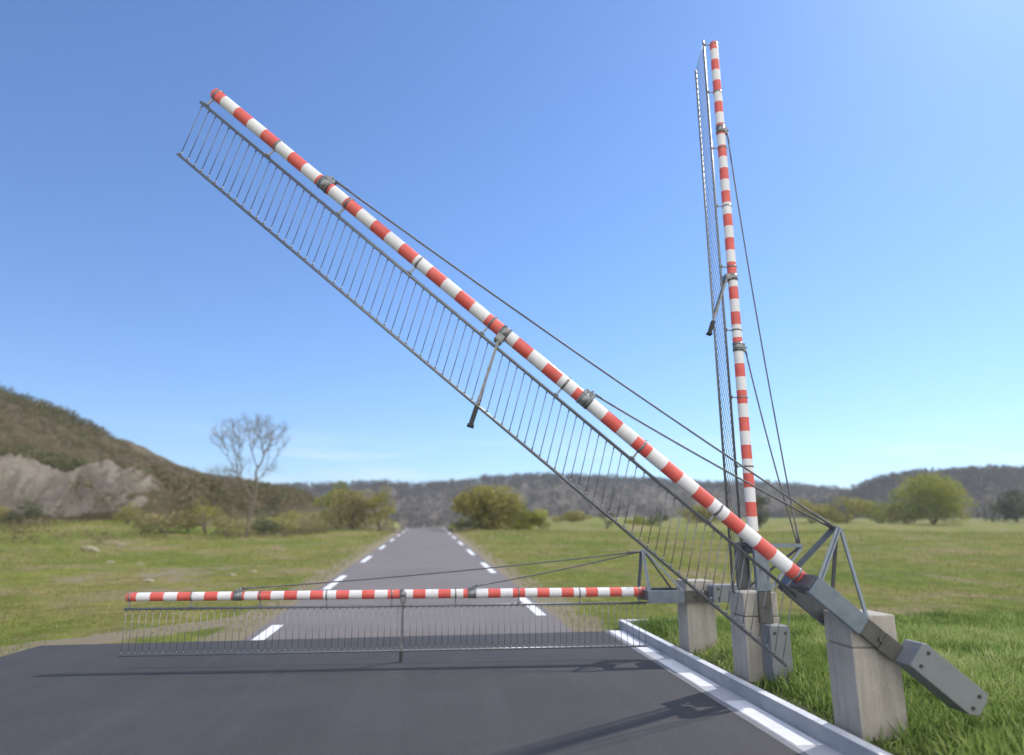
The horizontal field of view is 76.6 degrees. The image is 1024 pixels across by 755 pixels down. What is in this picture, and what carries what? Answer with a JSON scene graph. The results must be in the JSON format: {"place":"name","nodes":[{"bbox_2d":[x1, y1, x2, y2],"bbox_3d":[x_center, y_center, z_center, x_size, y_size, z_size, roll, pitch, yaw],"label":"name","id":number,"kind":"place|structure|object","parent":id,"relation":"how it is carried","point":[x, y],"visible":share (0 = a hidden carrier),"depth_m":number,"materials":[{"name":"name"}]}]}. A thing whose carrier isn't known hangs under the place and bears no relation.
{"place":"outdoors","nodes":[
{"label":"outdoors","id":0,"kind":"place"},
{"bbox_2d":[0,391,533,532],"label":"hillside","id":1,"kind":"structure","parent":0,"point":[33,480],"depth_m":66.66,"materials":[{"name":"green plant"}]},
{"bbox_2d":[0,383,342,544],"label":"hillside scrub","id":2,"kind":"object","parent":1,"relation":"on","point":[182,477],"visible":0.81,"depth_m":103.84,"materials":[{"name":"green plant"}]},
{"bbox_2d":[0,631,799,754],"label":"crossing pavement","id":3,"kind":"structure","parent":0,"point":[92,699],"depth_m":6.86,"materials":[{"name":"grey asphalt"}]},
{"bbox_2d":[243,528,573,639],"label":"road","id":4,"kind":"structure","parent":0,"point":[410,551],"depth_m":15.33,"materials":[{"name":"grey asphalt"}]},
{"bbox_2d":[252,529,406,639],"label":"edge line markings","id":5,"kind":"object","parent":4,"relation":"on","point":[268,633],"visible":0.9,"depth_m":12.11,"materials":[{"name":"white paint"}]},
{"bbox_2d":[443,528,545,614],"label":"edge line markings","id":6,"kind":"object","parent":4,"relation":"on","point":[524,599],"visible":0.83,"depth_m":15.97,"materials":[{"name":"white paint"}]},
{"bbox_2d":[0,512,1023,656],"bbox_3d":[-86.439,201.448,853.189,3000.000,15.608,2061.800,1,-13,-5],"label":"ground","id":7,"kind":"structure","parent":0,"point":[92,636],"depth_m":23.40,"materials":[{"name":"green plant"}]},
{"bbox_2d":[0,506,10,515],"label":"foothill shrub","id":8,"kind":"object","parent":7,"relation":"on","point":[3,509],"visible":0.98,"depth_m":54.98,"materials":[{"name":"green plant"}]},
{"bbox_2d":[2,498,43,524],"bbox_3d":[-41.535,11.461,55.139,2.730,2.392,3.082,11,-17,-40],"label":"foothill shrub","id":9,"kind":"object","parent":7,"relation":"on","point":[25,512],"visible":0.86,"depth_m":54.92,"materials":[{"name":"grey plant"}]},
{"bbox_2d":[81,546,99,550],"bbox_3d":[-21.421,8.755,32.941,0.986,0.395,0.638,1,-13,-5],"label":"pale stone","id":10,"kind":"object","parent":7,"relation":"on","point":[88,548],"visible":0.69,"depth_m":32.72,"materials":[{"name":"stone"}]},
{"bbox_2d":[112,501,144,523],"bbox_3d":[-34.355,12.124,57.894,2.585,2.190,2.078,1,-13,-5],"label":"foothill shrub","id":11,"kind":"object","parent":7,"relation":"on","point":[120,517],"visible":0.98,"depth_m":57.63,"materials":[{"name":"green plant"}]},
{"bbox_2d":[143,579,153,582],"bbox_3d":[-11.272,6.322,20.083,0.372,0.170,0.273,1,-13,-5],"label":"pale stone","id":12,"kind":"object","parent":7,"relation":"on","point":[148,580],"visible":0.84,"depth_m":20.00,"materials":[{"name":"stone"}]},
{"bbox_2d":[132,510,205,533],"bbox_3d":[-25.835,10.803,48.452,5.139,1.939,4.801,1,-13,-5],"label":"foothill shrub","id":13,"kind":"object","parent":7,"relation":"on","point":[174,519],"visible":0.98,"depth_m":48.28,"materials":[{"name":"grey plant"}]},
{"bbox_2d":[179,504,199,531],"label":"foothill shrub","id":14,"kind":"object","parent":7,"relation":"on","point":[187,514],"visible":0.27,"depth_m":51.41,"materials":[{"name":"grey plant"}]},
{"bbox_2d":[178,496,233,535],"bbox_3d":[-23.369,10.722,49.885,4.060,3.058,3.076,1,-13,-5],"label":"foothill shrub","id":15,"kind":"object","parent":7,"relation":"on","point":[212,512],"visible":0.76,"depth_m":49.63,"materials":[{"name":"green plant"}]},
{"bbox_2d":[214,515,252,537],"bbox_3d":[-20.293,10.907,47.093,2.734,1.752,2.740,1,-13,-5],"label":"foothill shrub","id":16,"kind":"object","parent":7,"relation":"on","point":[227,521],"visible":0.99,"depth_m":46.84,"materials":[{"name":"green plant"}]},
{"bbox_2d":[202,411,294,537],"bbox_3d":[-20.064,7.239,49.087,6.612,9.834,4.568,1,-13,-5],"label":"bare tree","id":17,"kind":"object","parent":7,"relation":"on","point":[253,498],"visible":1,"depth_m":49.08,"materials":[{"name":"grey plant"}]},
{"bbox_2d":[250,504,283,536],"bbox_3d":[-20.010,11.708,52.948,2.583,2.770,2.803,1,-13,-5],"label":"foothill shrub","id":18,"kind":"object","parent":7,"relation":"on","point":[265,527],"visible":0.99,"depth_m":52.75,"materials":[{"name":"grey plant"}]},
{"bbox_2d":[267,510,300,533],"bbox_3d":[-19.967,12.775,56.982,2.248,2.386,3.105,-8,-15,29],"label":"foothill shrub","id":19,"kind":"object","parent":7,"relation":"on","point":[288,516],"visible":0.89,"depth_m":56.91,"materials":[{"name":"green plant"}]},
{"bbox_2d":[289,512,325,531],"bbox_3d":[-19.354,13.699,61.053,2.787,2.059,3.496,-5,-14,21],"label":"foothill shrub","id":20,"kind":"object","parent":7,"relation":"on","point":[311,518],"visible":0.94,"depth_m":61.03,"materials":[{"name":"green plant"}]},
{"bbox_2d":[313,480,366,528],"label":"broad shrub","id":21,"kind":"object","parent":7,"relation":"on","point":[326,503],"visible":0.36,"depth_m":74.36,"materials":[{"name":"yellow plant"}]},
{"bbox_2d":[324,489,383,529],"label":"broad shrub","id":22,"kind":"object","parent":7,"relation":"on","point":[359,502],"visible":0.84,"depth_m":70.59,"materials":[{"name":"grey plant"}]},
{"bbox_2d":[363,485,396,530],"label":"broad shrub","id":23,"kind":"object","parent":7,"relation":"on","point":[378,515],"visible":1,"depth_m":69.46,"materials":[{"name":"green plant"}]},
{"bbox_2d":[117,549,754,661],"bbox_3d":[-0.889,3.231,9.121,8.750,1.556,0.810,1,-13,-5],"label":"level crossing barrier","id":24,"kind":"object","parent":7,"relation":"on","point":[696,620],"visible":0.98,"depth_m":9.19,"materials":[{"name":"metal"}]},
{"bbox_2d":[449,516,468,530],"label":"broad shrub","id":25,"kind":"object","parent":7,"relation":"on","point":[459,519],"visible":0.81,"depth_m":69.83,"materials":[{"name":"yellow plant"}]},
{"bbox_2d":[454,520,476,530],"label":"broad shrub","id":26,"kind":"object","parent":7,"relation":"on","point":[467,523],"visible":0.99,"depth_m":68.96,"materials":[{"name":"green plant"}]},
{"bbox_2d":[450,484,526,529],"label":"broad shrub","id":27,"kind":"object","parent":7,"relation":"on","point":[487,503],"visible":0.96,"depth_m":73.13,"materials":[{"name":"green plant"}]},
{"bbox_2d":[504,506,550,529],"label":"broad shrub","id":28,"kind":"object","parent":7,"relation":"on","point":[531,519],"visible":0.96,"depth_m":74.10,"materials":[{"name":"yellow plant"}]},
{"bbox_2d":[549,510,593,522],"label":"hedge shrub","id":29,"kind":"object","parent":7,"relation":"on","point":[573,516],"visible":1,"depth_m":126.25,"materials":[{"name":"green plant"}]},
{"bbox_2d":[597,512,616,528],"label":"broad shrub","id":30,"kind":"object","parent":7,"relation":"on","point":[607,524],"visible":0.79,"depth_m":83.56,"materials":[{"name":"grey plant"}]},
{"bbox_2d":[623,515,654,525],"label":"broad shrub","id":31,"kind":"object","parent":7,"relation":"on","point":[639,518],"visible":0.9,"depth_m":99.54,"materials":[{"name":"green plant"}]},
{"bbox_2d":[647,510,669,525],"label":"broad shrub","id":32,"kind":"object","parent":7,"relation":"on","point":[659,518],"visible":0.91,"depth_m":96.01,"materials":[{"name":"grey plant"}]},
{"bbox_2d":[676,504,733,521],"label":"hedge shrub","id":33,"kind":"object","parent":7,"relation":"on","point":[701,510],"visible":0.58,"depth_m":131.56,"materials":[{"name":"green plant"}]},
{"bbox_2d":[606,630,843,754],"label":"gutter","id":34,"kind":"object","parent":7,"relation":"on","point":[720,694],"visible":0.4,"depth_m":6.98,"materials":[{"name":"concrete"}]},
{"bbox_2d":[609,630,822,745],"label":"white block markings","id":35,"kind":"object","parent":34,"relation":"on","point":[794,736],"visible":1,"depth_m":6.63,"materials":[{"name":"paint"}]},
{"bbox_2d":[755,493,770,527],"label":"broad shrub","id":36,"kind":"object","parent":7,"relation":"on","point":[759,500],"visible":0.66,"depth_m":93.46,"materials":[{"name":"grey plant"}]},
{"bbox_2d":[618,616,912,754],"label":"kerb","id":37,"kind":"structure","parent":7,"relation":"on","point":[833,736],"depth_m":6.57,"materials":[{"name":"grey concrete"}]},
{"bbox_2d":[783,499,832,522],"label":"hedge shrub","id":38,"kind":"object","parent":7,"relation":"on","point":[812,507],"visible":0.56,"depth_m":131.50,"materials":[{"name":"green plant"}]},
{"bbox_2d":[814,495,871,522],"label":"hedge shrub","id":39,"kind":"object","parent":7,"relation":"on","point":[838,516],"visible":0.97,"depth_m":127.18,"materials":[{"name":"green plant"}]},
{"bbox_2d":[854,500,903,522],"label":"hedge shrub","id":40,"kind":"object","parent":7,"relation":"on","point":[874,511],"visible":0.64,"depth_m":132.76,"materials":[{"name":"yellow plant"}]},
{"bbox_2d":[884,506,924,523],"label":"hedge shrub","id":41,"kind":"object","parent":7,"relation":"on","point":[894,517],"visible":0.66,"depth_m":126.43,"materials":[{"name":"green plant"}]},
{"bbox_2d":[887,471,978,523],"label":"broad tree","id":42,"kind":"object","parent":7,"relation":"on","point":[926,487],"visible":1,"depth_m":122.60,"materials":[{"name":"green plant"}]},
{"bbox_2d":[979,489,1023,521],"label":"hedge shrub","id":43,"kind":"object","parent":7,"relation":"on","point":[1012,506],"visible":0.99,"depth_m":159.99,"materials":[{"name":"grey plant"}]},
{"bbox_2d":[0,0,1023,488],"label":"sky","id":44,"kind":"structure","parent":0,"point":[548,151],"materials":[{"name":"blue"}]},
{"bbox_2d":[307,479,837,527],"bbox_3d":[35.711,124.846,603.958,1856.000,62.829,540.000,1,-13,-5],"label":"hill","id":45,"kind":"structure","parent":0,"point":[661,495],"depth_m":530.03,"materials":[{"name":"green plant"}]},
{"bbox_2d":[269,471,854,527],"bbox_3d":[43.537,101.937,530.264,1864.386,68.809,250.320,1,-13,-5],"label":"woodland","id":46,"kind":"object","parent":45,"relation":"on","point":[553,478],"visible":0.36,"depth_m":555.83,"materials":[{"name":"green plant"}]},
{"bbox_2d":[631,607,1023,754],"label":"verge ground","id":47,"kind":"structure","parent":0,"point":[805,708],"depth_m":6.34,"materials":[{"name":"green plant"}]},
{"bbox_2d":[176,88,987,740],"bbox_3d":[0.331,0.148,5.907,7.060,5.965,0.810,1,-13,-5],"label":"level crossing barrier","id":48,"kind":"object","parent":47,"relation":"on","point":[870,658],"visible":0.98,"depth_m":5.84,"materials":[{"name":"metal"}]},
{"bbox_2d":[695,40,802,687],"bbox_3d":[3.033,-0.680,8.576,0.760,8.815,0.873,-12,-18,43],"label":"level crossing barrier","id":49,"kind":"object","parent":47,"relation":"on","point":[751,658],"visible":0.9,"depth_m":8.19,"materials":[{"name":"metal"}]},
{"bbox_2d":[834,474,1023,518],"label":"hill","id":50,"kind":"structure","parent":0,"point":[966,508],"depth_m":404.55,"materials":[{"name":"green plant"}]},
{"bbox_2d":[762,463,1023,518],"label":"woodland","id":51,"kind":"object","parent":50,"relation":"on","point":[987,473],"visible":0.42,"depth_m":423.47,"materials":[{"name":"green plant"}]}
]}

